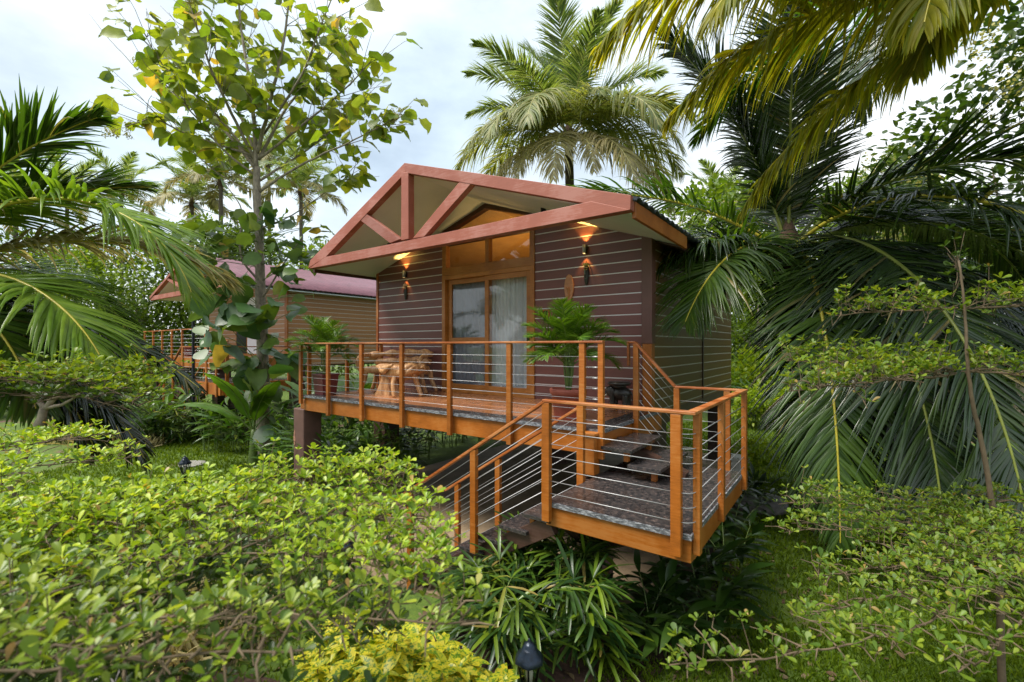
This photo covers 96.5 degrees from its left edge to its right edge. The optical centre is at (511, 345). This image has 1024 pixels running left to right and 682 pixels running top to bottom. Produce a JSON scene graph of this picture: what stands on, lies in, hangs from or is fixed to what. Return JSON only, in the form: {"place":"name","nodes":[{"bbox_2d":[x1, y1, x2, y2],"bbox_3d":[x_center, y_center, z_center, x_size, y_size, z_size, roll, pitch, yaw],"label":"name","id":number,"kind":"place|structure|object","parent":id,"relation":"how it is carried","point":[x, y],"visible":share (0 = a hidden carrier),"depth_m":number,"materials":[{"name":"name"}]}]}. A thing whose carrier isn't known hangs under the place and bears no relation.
{"place":"outdoors","nodes":[
{"label":"outdoors","id":0,"kind":"place"},
{"bbox_2d":[0,348,1023,681],"bbox_3d":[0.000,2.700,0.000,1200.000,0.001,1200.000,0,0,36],"label":"ground","id":1,"kind":"structure","parent":0,"point":[440,452],"depth_m":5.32,"materials":[{"name":"plant"}]},
{"bbox_2d":[0,159,81,271],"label":"coconut palm","id":2,"kind":"object","parent":1,"relation":"on","point":[16,233],"visible":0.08,"depth_m":34.17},
{"bbox_2d":[0,227,123,305],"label":"broadleaf tree","id":3,"kind":"object","parent":1,"relation":"on","point":[17,256],"visible":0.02,"depth_m":32.05,"materials":[{"name":"green plant"}]},
{"bbox_2d":[0,416,133,444],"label":"straw grass clump","id":4,"kind":"object","parent":1,"relation":"on","point":[49,433],"visible":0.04,"depth_m":12.58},
{"bbox_2d":[27,151,125,297],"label":"coconut palm","id":5,"kind":"object","parent":1,"relation":"on","point":[85,165],"visible":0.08,"depth_m":37.67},
{"bbox_2d":[1,245,175,356],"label":"broadleaf tree","id":6,"kind":"object","parent":1,"relation":"on","point":[89,263],"visible":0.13,"depth_m":24.61,"materials":[{"name":"green plant"}]},
{"bbox_2d":[42,422,140,448],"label":"straw grass clump","id":7,"kind":"object","parent":1,"relation":"on","point":[113,439],"visible":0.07,"depth_m":12.13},
{"bbox_2d":[0,344,193,538],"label":"almond tree","id":8,"kind":"object","parent":1,"relation":"on","point":[83,371],"visible":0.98,"depth_m":4.08,"materials":[{"name":"green plant"}]},
{"bbox_2d":[28,221,210,378],"bbox_3d":[-24.187,-2.575,30.335,12.841,11.057,9.514,0,0,7],"label":"broadleaf tree","id":9,"kind":"object","parent":1,"relation":"on","point":[135,257],"visible":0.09,"depth_m":28.69,"materials":[{"name":"green plant"}]},
{"bbox_2d":[0,77,243,473],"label":"coconut palm","id":10,"kind":"object","parent":1,"relation":"on","point":[49,323],"visible":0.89,"depth_m":5.54,"materials":[{"name":"plant"}]},
{"bbox_2d":[81,378,179,424],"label":"ginger plant","id":11,"kind":"object","parent":1,"relation":"on","point":[154,386],"visible":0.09,"depth_m":13.96,"materials":[{"name":"green plant"}]},
{"bbox_2d":[86,145,175,296],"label":"coconut palm","id":12,"kind":"object","parent":1,"relation":"on","point":[128,160],"visible":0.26,"depth_m":41.57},
{"bbox_2d":[112,350,171,411],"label":"yellow shrub","id":13,"kind":"object","parent":1,"relation":"on","point":[141,382],"visible":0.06,"depth_m":18.33,"materials":[{"name":"green plant"}]},
{"bbox_2d":[118,432,174,447],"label":"straw grass clump","id":14,"kind":"object","parent":1,"relation":"on","point":[155,442],"visible":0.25,"depth_m":12.17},
{"bbox_2d":[109,372,209,442],"bbox_3d":[-9.960,1.738,12.494,2.765,1.926,2.598,0,0,-29],"label":"ginger plant","id":15,"kind":"object","parent":1,"relation":"on","point":[169,397],"visible":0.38,"depth_m":12.36,"materials":[{"name":"green plant"}]},
{"bbox_2d":[126,395,224,444],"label":"fan palm clump","id":16,"kind":"object","parent":1,"relation":"on","point":[172,433],"visible":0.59,"depth_m":12.66,"materials":[{"name":"green plant"}]},
{"bbox_2d":[87,658,279,681],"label":"planting bed","id":17,"kind":"object","parent":1,"relation":"on","point":[262,679],"depth_m":3.71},
{"bbox_2d":[0,418,501,681],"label":"almond tree","id":18,"kind":"object","parent":17,"relation":"on","point":[26,629],"visible":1,"depth_m":1.70,"materials":[{"name":"plant"}]},
{"bbox_2d":[178,456,191,482],"bbox_3d":[-5.729,2.310,8.000,0.206,0.780,0.186,0,0,36],"label":"garden lantern","id":19,"kind":"object","parent":1,"relation":"on","point":[185,461],"visible":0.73,"depth_m":7.97,"materials":[{"name":"black metal"}]},
{"bbox_2d":[184,252,194,438],"bbox_3d":[-9.193,-0.039,13.210,0.741,5.479,1.158,0,0,-45],"label":"lamp pole","id":20,"kind":"object","parent":1,"relation":"on","point":[193,353],"visible":0.18,"depth_m":13.17,"materials":[{"name":"black metal"}]},
{"bbox_2d":[99,211,283,376],"bbox_3d":[-21.202,-3.008,31.750,11.287,11.971,13.998,0,0,-4],"label":"broadleaf tree","id":21,"kind":"object","parent":1,"relation":"on","point":[162,309],"visible":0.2,"depth_m":28.87,"materials":[{"name":"green plant"}]},
{"bbox_2d":[178,460,205,466],"bbox_3d":[-7.304,2.684,10.403,0.695,0.088,0.544,0,0,36],"label":"stepping stone","id":22,"kind":"object","parent":1,"relation":"on","point":[194,463],"visible":0.57,"depth_m":10.32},
{"bbox_2d":[140,147,251,378],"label":"coconut palm","id":23,"kind":"object","parent":1,"relation":"on","point":[193,191],"visible":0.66,"depth_m":35.75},
{"bbox_2d":[110,563,284,681],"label":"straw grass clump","id":24,"kind":"object","parent":1,"relation":"on","point":[191,647],"visible":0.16,"depth_m":3.85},
{"bbox_2d":[167,387,251,451],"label":"ginger plant","id":25,"kind":"object","parent":1,"relation":"on","point":[206,433],"visible":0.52,"depth_m":11.69,"materials":[{"name":"green plant"}]},
{"bbox_2d":[189,407,239,440],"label":"banana plant","id":26,"kind":"object","parent":1,"relation":"on","point":[218,415],"visible":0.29,"depth_m":12.94,"materials":[{"name":"green plant"}]},
{"bbox_2d":[155,118,278,231],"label":"coconut palm","id":27,"kind":"object","parent":1,"relation":"on","point":[195,176],"visible":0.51,"depth_m":33.27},
{"bbox_2d":[144,222,320,375],"bbox_3d":[-18.490,-3.008,34.192,13.998,11.971,11.287,0,0,-32],"label":"broadleaf tree","id":28,"kind":"object","parent":1,"relation":"on","point":[270,234],"visible":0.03,"depth_m":32.24,"materials":[{"name":"green plant"}]},
{"bbox_2d":[171,373,304,465],"bbox_3d":[-5.910,1.677,10.477,2.054,2.261,2.594,0,0,36],"label":"banana plant","id":29,"kind":"object","parent":1,"relation":"on","point":[240,402],"visible":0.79,"depth_m":10.24,"materials":[{"name":"green plant"}]},
{"bbox_2d":[197,405,284,452],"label":"ginger plant","id":30,"kind":"object","parent":1,"relation":"on","point":[228,423],"visible":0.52,"depth_m":11.46,"materials":[{"name":"green plant"}]},
{"bbox_2d":[143,257,375,435],"bbox_3d":[-8.486,-0.228,19.380,9.604,6.255,10.810,0,0,36],"label":"cabin","id":31,"kind":"object","parent":1,"relation":"on","point":[351,301],"visible":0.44,"depth_m":17.33,"materials":[{"name":"brown wood"}]},
{"bbox_2d":[184,347,196,355],"bbox_3d":[-12.517,0.208,17.756,0.440,0.380,0.440,0,0,36],"label":"plant pot","id":32,"kind":"object","parent":31,"relation":"on","point":[187,349],"visible":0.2,"depth_m":17.58,"materials":[{"name":"red ceramic"}]},
{"bbox_2d":[236,295,255,355],"bbox_3d":[-10.338,-0.775,17.852,2.000,2.350,0.058,0,0,36],"label":"sliding door","id":33,"kind":"structure","parent":31,"relation":"in","point":[247,341],"depth_m":17.79,"materials":[{"name":"white glass"}]},
{"bbox_2d":[89,0,431,458],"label":"leaf tree","id":34,"kind":"object","parent":1,"relation":"on","point":[239,315],"visible":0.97,"depth_m":10.42,"materials":[{"name":"leaf"},{"name":"grey bark"}]},
{"bbox_2d":[225,114,297,263],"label":"coconut palm","id":35,"kind":"object","parent":1,"relation":"on","point":[269,157],"visible":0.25,"depth_m":42.55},
{"bbox_2d":[237,388,322,446],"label":"ginger plant","id":36,"kind":"object","parent":1,"relation":"on","point":[275,413],"visible":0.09,"depth_m":11.98,"materials":[{"name":"green plant"}]},
{"bbox_2d":[245,428,335,481],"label":"ginger plant","id":37,"kind":"object","parent":1,"relation":"on","point":[259,448],"visible":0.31,"depth_m":9.12,"materials":[{"name":"green plant"}]},
{"bbox_2d":[245,126,357,376],"bbox_3d":[-15.937,-6.270,34.614,7.938,18.160,7.436,0,0,36],"label":"coconut palm","id":38,"kind":"object","parent":1,"relation":"on","point":[302,174],"visible":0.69,"depth_m":34.43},
{"bbox_2d":[262,404,344,466],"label":"ginger plant","id":39,"kind":"object","parent":1,"relation":"on","point":[288,429],"visible":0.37,"depth_m":10.13,"materials":[{"name":"green plant"}]},
{"bbox_2d":[235,232,372,384],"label":"broadleaf tree","id":40,"kind":"object","parent":1,"relation":"on","point":[316,369],"visible":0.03,"depth_m":28.78,"materials":[{"name":"green plant"}]},
{"bbox_2d":[267,417,357,468],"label":"ginger plant","id":41,"kind":"object","parent":1,"relation":"on","point":[335,423],"visible":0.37,"depth_m":9.10,"materials":[{"name":"green plant"}]},
{"bbox_2d":[280,380,349,424],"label":"banana plant","id":42,"kind":"object","parent":1,"relation":"on","point":[294,386],"visible":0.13,"depth_m":11.76,"materials":[{"name":"green plant"}]},
{"bbox_2d":[283,406,373,456],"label":"ginger plant","id":43,"kind":"object","parent":1,"relation":"on","point":[324,431],"visible":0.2,"depth_m":10.49,"materials":[{"name":"green plant"}]},
{"bbox_2d":[303,377,372,454],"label":"banana plant","id":44,"kind":"object","parent":1,"relation":"on","point":[341,384],"visible":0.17,"depth_m":11.67,"materials":[{"name":"green plant"}]},
{"bbox_2d":[338,537,353,608],"bbox_3d":[-1.691,2.310,4.660,0.206,0.780,0.186,0,0,36],"label":"garden lantern","id":45,"kind":"object","parent":1,"relation":"on","point":[351,547],"visible":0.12,"depth_m":4.63,"materials":[{"name":"black metal"}]},
{"bbox_2d":[321,416,385,469],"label":"ginger plant","id":46,"kind":"object","parent":1,"relation":"on","point":[331,438],"visible":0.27,"depth_m":9.61,"materials":[{"name":"green plant"}]},
{"bbox_2d":[336,415,373,453],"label":"ginger plant","id":47,"kind":"object","parent":1,"relation":"on","point":[343,418],"visible":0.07,"depth_m":11.27,"materials":[{"name":"green plant"}]},
{"bbox_2d":[315,431,403,485],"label":"ginger plant","id":48,"kind":"object","parent":1,"relation":"on","point":[322,438],"visible":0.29,"depth_m":8.53,"materials":[{"name":"green plant"}]},
{"bbox_2d":[332,421,435,487],"bbox_3d":[-2.390,2.059,8.882,1.732,1.284,1.843,0,0,25],"label":"ginger plant","id":49,"kind":"object","parent":1,"relation":"on","point":[386,426],"visible":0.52,"depth_m":8.81,"materials":[{"name":"green plant"}]},
{"bbox_2d":[354,418,419,458],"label":"ginger plant","id":50,"kind":"object","parent":1,"relation":"on","point":[395,431],"visible":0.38,"depth_m":10.01,"materials":[{"name":"green plant"}]},
{"bbox_2d":[399,426,442,459],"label":"ginger plant","id":51,"kind":"object","parent":1,"relation":"on","point":[432,434],"visible":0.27,"depth_m":10.88,"materials":[{"name":"green plant"}]},
{"bbox_2d":[419,429,464,448],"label":"ginger plant","id":52,"kind":"object","parent":1,"relation":"on","point":[451,436],"visible":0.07,"depth_m":12.21,"materials":[{"name":"green plant"}]},
{"bbox_2d":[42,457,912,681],"bbox_3d":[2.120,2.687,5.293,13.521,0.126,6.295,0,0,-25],"label":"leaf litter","id":53,"kind":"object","parent":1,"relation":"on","point":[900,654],"visible":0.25,"depth_m":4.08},
{"bbox_2d":[452,0,696,222],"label":"coconut palm","id":54,"kind":"object","parent":1,"relation":"on","point":[565,98],"visible":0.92,"depth_m":16.14,"materials":[{"name":"plant"}]},
{"bbox_2d":[427,540,736,681],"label":"planting bed","id":55,"kind":"object","parent":1,"relation":"on","point":[558,675],"visible":0.08,"depth_m":3.88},
{"bbox_2d":[290,605,426,681],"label":"croton shrub","id":56,"kind":"object","parent":55,"relation":"on","point":[317,668],"visible":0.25,"depth_m":3.33,"materials":[{"name":"yellow plant"}]},
{"bbox_2d":[324,620,475,681],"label":"croton shrub","id":57,"kind":"object","parent":55,"relation":"on","point":[393,658],"visible":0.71,"depth_m":3.04,"materials":[{"name":"yellow plant"}]},
{"bbox_2d":[400,645,523,681],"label":"croton shrub","id":58,"kind":"object","parent":55,"relation":"on","point":[442,669],"visible":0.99,"depth_m":2.89,"materials":[{"name":"yellow plant"}]},
{"bbox_2d":[515,638,542,681],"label":"garden lantern","id":59,"kind":"object","parent":55,"relation":"on","point":[529,657],"visible":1,"depth_m":2.96,"materials":[{"name":"black metal"}]},
{"bbox_2d":[497,540,565,630],"bbox_3d":[0.220,2.421,4.740,1.001,0.632,1.094,0,0,-33],"label":"fan palm clump","id":60,"kind":"object","parent":55,"relation":"on","point":[537,597],"visible":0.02,"depth_m":4.38,"materials":[{"name":"green plant"}]},
{"bbox_2d":[431,510,653,681],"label":"fan palm clump","id":61,"kind":"object","parent":55,"relation":"on","point":[578,619],"visible":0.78,"depth_m":3.79,"materials":[{"name":"green plant"}]},
{"bbox_2d":[554,558,700,663],"bbox_3d":[1.084,2.383,4.116,1.320,0.666,0.965,0,0,-6],"label":"ginger plant","id":62,"kind":"object","parent":55,"relation":"on","point":[666,573],"visible":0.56,"depth_m":4.26,"materials":[{"name":"green plant"}]},
{"bbox_2d":[592,549,725,661],"bbox_3d":[1.222,2.348,4.189,1.072,0.740,1.467,0,0,1],"label":"ginger plant","id":63,"kind":"object","parent":55,"relation":"on","point":[660,637],"visible":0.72,"depth_m":3.79,"materials":[{"name":"green plant"}]},
{"bbox_2d":[638,572,751,653],"bbox_3d":[1.755,2.436,4.205,0.804,0.555,1.100,0,0,-43],"label":"ginger plant","id":64,"kind":"object","parent":55,"relation":"on","point":[719,619],"visible":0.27,"depth_m":4.14,"materials":[{"name":"green plant"}]},
{"bbox_2d":[644,538,750,590],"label":"ginger plant","id":65,"kind":"object","parent":55,"relation":"on","point":[716,566],"visible":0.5,"depth_m":4.87,"materials":[{"name":"green plant"}]},
{"bbox_2d":[644,545,775,620],"bbox_3d":[1.883,2.313,4.743,1.179,0.814,1.614,0,0,1],"label":"ginger plant","id":66,"kind":"object","parent":55,"relation":"on","point":[726,592],"visible":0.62,"depth_m":4.30,"materials":[{"name":"green plant"}]},
{"bbox_2d":[702,509,778,569],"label":"ginger plant","id":67,"kind":"object","parent":55,"relation":"on","point":[716,538],"visible":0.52,"depth_m":5.46,"materials":[{"name":"green plant"}]},
{"bbox_2d":[665,158,765,227],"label":"coconut palm","id":68,"kind":"object","parent":1,"relation":"on","point":[708,170],"visible":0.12,"depth_m":32.67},
{"bbox_2d":[641,170,838,363],"bbox_3d":[11.050,-3.682,27.523,15.650,13.384,12.620,0,0,24],"label":"broadleaf tree","id":69,"kind":"object","parent":1,"relation":"on","point":[720,188],"visible":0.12,"depth_m":26.40,"materials":[{"name":"green plant"}]},
{"bbox_2d":[720,483,786,536],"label":"ginger plant","id":70,"kind":"object","parent":1,"relation":"on","point":[745,513],"visible":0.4,"depth_m":6.56,"materials":[{"name":"green plant"}]},
{"bbox_2d":[731,344,778,402],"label":"garden shrub","id":71,"kind":"object","parent":1,"relation":"on","point":[743,372],"visible":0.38,"depth_m":18.01,"materials":[{"name":"green plant"}]},
{"bbox_2d":[731,373,778,421],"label":"ginger plant","id":72,"kind":"object","parent":1,"relation":"on","point":[740,396],"visible":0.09,"depth_m":16.24,"materials":[{"name":"green plant"}]},
{"bbox_2d":[731,378,786,421],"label":"ginger plant","id":73,"kind":"object","parent":1,"relation":"on","point":[748,389],"visible":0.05,"depth_m":15.62,"materials":[{"name":"green plant"}]},
{"bbox_2d":[731,434,788,479],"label":"garden shrub","id":74,"kind":"object","parent":1,"relation":"on","point":[753,455],"visible":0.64,"depth_m":9.14,"materials":[{"name":"green plant"}]},
{"bbox_2d":[731,379,789,428],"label":"garden shrub","id":75,"kind":"object","parent":1,"relation":"on","point":[751,395],"visible":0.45,"depth_m":14.60,"materials":[{"name":"green plant"}]},
{"bbox_2d":[734,491,787,516],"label":"round stone slab","id":76,"kind":"structure","parent":1,"relation":"on","point":[775,506],"depth_m":7.32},
{"bbox_2d":[739,461,790,512],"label":"ginger plant","id":77,"kind":"object","parent":1,"relation":"on","point":[756,493],"visible":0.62,"depth_m":7.67,"materials":[{"name":"green plant"}]},
{"bbox_2d":[762,370,794,422],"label":"garden shrub","id":78,"kind":"object","parent":1,"relation":"on","point":[779,392],"visible":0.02,"depth_m":15.66,"materials":[{"name":"green plant"}]},
{"bbox_2d":[563,0,1023,586],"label":"coconut palm","id":79,"kind":"object","parent":1,"relation":"on","point":[833,432],"visible":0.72,"depth_m":5.87,"materials":[{"name":"plant"}]},
{"bbox_2d":[707,163,895,351],"bbox_3d":[21.221,-5.055,32.714,14.288,16.268,19.376,0,0,23],"label":"broadleaf tree","id":80,"kind":"object","parent":1,"relation":"on","point":[843,179],"visible":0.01,"depth_m":30.49,"materials":[{"name":"green plant"}]},
{"bbox_2d":[731,261,879,371],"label":"broadleaf tree","id":81,"kind":"object","parent":1,"relation":"on","point":[735,332],"visible":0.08,"depth_m":21.14,"materials":[{"name":"green plant"}]},
{"bbox_2d":[588,0,1023,224],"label":"coconut palm","id":82,"kind":"object","parent":1,"relation":"on","point":[917,34],"visible":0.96,"depth_m":5.41,"materials":[{"name":"plant"}]},
{"bbox_2d":[660,223,1023,681],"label":"almond tree","id":83,"kind":"object","parent":1,"relation":"on","point":[1000,529],"visible":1,"depth_m":2.90,"materials":[{"name":"green plant"}]},
{"bbox_2d":[731,169,986,364],"bbox_3d":[17.129,-3.115,24.564,14.259,12.194,11.498,0,0,36],"label":"broadleaf tree","id":84,"kind":"object","parent":1,"relation":"on","point":[848,181],"visible":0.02,"depth_m":23.98,"materials":[{"name":"green plant"}]},
{"bbox_2d":[844,144,944,207],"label":"coconut palm","id":85,"kind":"object","parent":1,"relation":"on","point":[891,157],"visible":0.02,"depth_m":29.38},
{"bbox_2d":[797,162,1016,334],"bbox_3d":[29.827,-5.184,34.412,19.191,16.526,14.219,0,0,45],"label":"broadleaf tree","id":86,"kind":"object","parent":1,"relation":"on","point":[946,206],"depth_m":31.42,"materials":[{"name":"green plant"}]},
{"bbox_2d":[852,0,1023,442],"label":"broadleaf tree","id":87,"kind":"object","parent":1,"relation":"on","point":[998,50],"visible":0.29,"depth_m":12.74,"materials":[{"name":"green plant"}]},
{"bbox_2d":[940,323,1022,433],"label":"broadleaf tree","id":88,"kind":"object","parent":1,"relation":"on","point":[1003,377],"visible":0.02,"depth_m":13.55,"materials":[{"name":"green plant"}]},
{"bbox_2d":[0,0,1023,345],"label":"sky","id":89,"kind":"structure","parent":0,"point":[51,44],"materials":[{"name":"white"}]},
{"bbox_2d":[348,443,749,618],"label":"paved path","id":90,"kind":"structure","parent":0,"point":[613,460],"depth_m":8.47,"materials":[{"name":"stone"}]},
{"bbox_2d":[293,163,755,604],"bbox_3d":[0.666,0.062,9.248,8.163,5.675,9.006,0,0,36],"label":"stilt cabin","id":91,"kind":"object","parent":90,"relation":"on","point":[442,231],"visible":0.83,"depth_m":6.70,"materials":[{"name":"brown wood"}]},
{"bbox_2d":[311,373,339,394],"bbox_3d":[-3.456,0.707,8.470,0.354,0.380,0.354,0,0,36],"label":"plant pot","id":92,"kind":"object","parent":91,"relation":"on","point":[319,383],"visible":0.78,"depth_m":8.38,"materials":[{"name":"red ceramic"}]},
{"bbox_2d":[284,314,360,373],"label":"areca palm","id":93,"kind":"object","parent":92,"relation":"in","point":[328,332],"visible":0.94,"depth_m":8.32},
{"bbox_2d":[355,349,437,392],"bbox_3d":[-2.266,0.486,9.053,1.553,0.860,0.607,0,0,12],"label":"root bench","id":94,"kind":"object","parent":91,"relation":"on","point":[421,359],"visible":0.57,"depth_m":9.12,"materials":[{"name":"brown wood"}]},
{"bbox_2d":[375,361,427,397],"bbox_3d":[-2.038,0.607,8.361,1.097,0.624,0.783,0,0,36],"label":"root table","id":95,"kind":"object","parent":91,"relation":"on","point":[415,371],"visible":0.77,"depth_m":8.11,"materials":[{"name":"brown wood"}]},
{"bbox_2d":[403,282,407,299],"bbox_3d":[-2.264,-1.163,9.688,0.097,0.365,0.099,0,0,36],"label":"carved mask","id":96,"kind":"object","parent":91,"relation":"attached to","point":[405,285],"visible":1,"depth_m":9.67,"materials":[{"name":"brown wood"}]},
{"bbox_2d":[453,280,494,385],"bbox_3d":[-0.774,-0.237,8.845,1.120,2.215,0.098,0,0,36],"label":"curtain","id":97,"kind":"object","parent":91,"relation":"hanging from","point":[468,309],"visible":0.59,"depth_m":8.87,"materials":[{"name":"grey fabric"}]},
{"bbox_2d":[442,203,533,246],"bbox_3d":[-0.471,-2.316,8.455,2.190,0.679,0.130,0,0,36],"label":"gable window","id":98,"kind":"structure","parent":91,"relation":"in","point":[485,207],"depth_m":8.50,"materials":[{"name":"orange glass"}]},
{"bbox_2d":[442,265,534,398],"bbox_3d":[-0.477,-0.237,8.447,2.190,2.275,0.150,0,0,36],"label":"sliding door","id":99,"kind":"structure","parent":91,"relation":"in","point":[487,277],"depth_m":8.41,"materials":[{"name":"brown"}]},
{"bbox_2d":[442,230,534,275],"bbox_3d":[-0.470,-1.676,8.457,2.190,0.598,0.125,0,0,36],"label":"transom window","id":100,"kind":"structure","parent":91,"relation":"in","point":[488,265],"depth_m":8.38,"materials":[{"name":"brown wood"}]},
{"bbox_2d":[495,276,526,387],"bbox_3d":[0.080,-0.237,8.237,1.047,2.215,0.099,0,0,36],"label":"curtain","id":101,"kind":"object","parent":91,"relation":"hanging from","point":[510,305],"visible":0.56,"depth_m":8.31,"materials":[{"name":"grey fabric"}]},
{"bbox_2d":[550,387,586,419],"bbox_3d":[0.700,0.712,5.665,0.466,0.372,0.466,0,0,36],"label":"plant pot","id":102,"kind":"object","parent":91,"relation":"on","point":[560,410],"visible":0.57,"depth_m":5.50,"materials":[{"name":"ceramic"}]},
{"bbox_2d":[520,297,627,389],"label":"areca palm","id":103,"kind":"object","parent":102,"relation":"in","point":[567,325],"visible":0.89,"depth_m":5.48,"materials":[{"name":"plant"}]},
{"bbox_2d":[564,275,573,300],"bbox_3d":[0.916,-0.665,7.362,0.168,0.970,0.041,0,0,36],"label":"wooden plaque","id":104,"kind":"object","parent":91,"relation":"attached to","point":[569,287],"visible":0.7,"depth_m":7.35,"materials":[{"name":"brown wood"}]},
{"bbox_2d":[582,244,587,253],"bbox_3d":[1.141,-1.512,7.161,0.062,0.137,0.105,0,0,36],"label":"wall lamp","id":105,"kind":"object","parent":91,"relation":"attached to","point":[584,248],"visible":1,"depth_m":7.13,"materials":[{"name":"black metal"}]},
{"bbox_2d":[583,261,588,284],"bbox_3d":[1.163,-1.145,7.174,0.106,0.380,0.104,0,0,36],"label":"carved mask","id":106,"kind":"object","parent":91,"relation":"attached to","point":[586,271],"visible":1,"depth_m":7.15,"materials":[{"name":"brown wood"}]},
{"bbox_2d":[605,381,632,409],"bbox_3d":[1.524,0.709,6.604,0.357,0.388,0.391,0,0,-16],"label":"elephant stool","id":107,"kind":"object","parent":91,"relation":"on","point":[616,391],"visible":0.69,"depth_m":6.50,"materials":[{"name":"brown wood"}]},
{"bbox_2d":[731,453,743,490],"bbox_3d":[4.073,2.360,8.400,0.400,0.680,0.400,0,0,36],"label":"utility box","id":108,"kind":"object","parent":90,"relation":"on","point":[735,459],"visible":0.16,"depth_m":8.23,"materials":[{"name":"white paint"}]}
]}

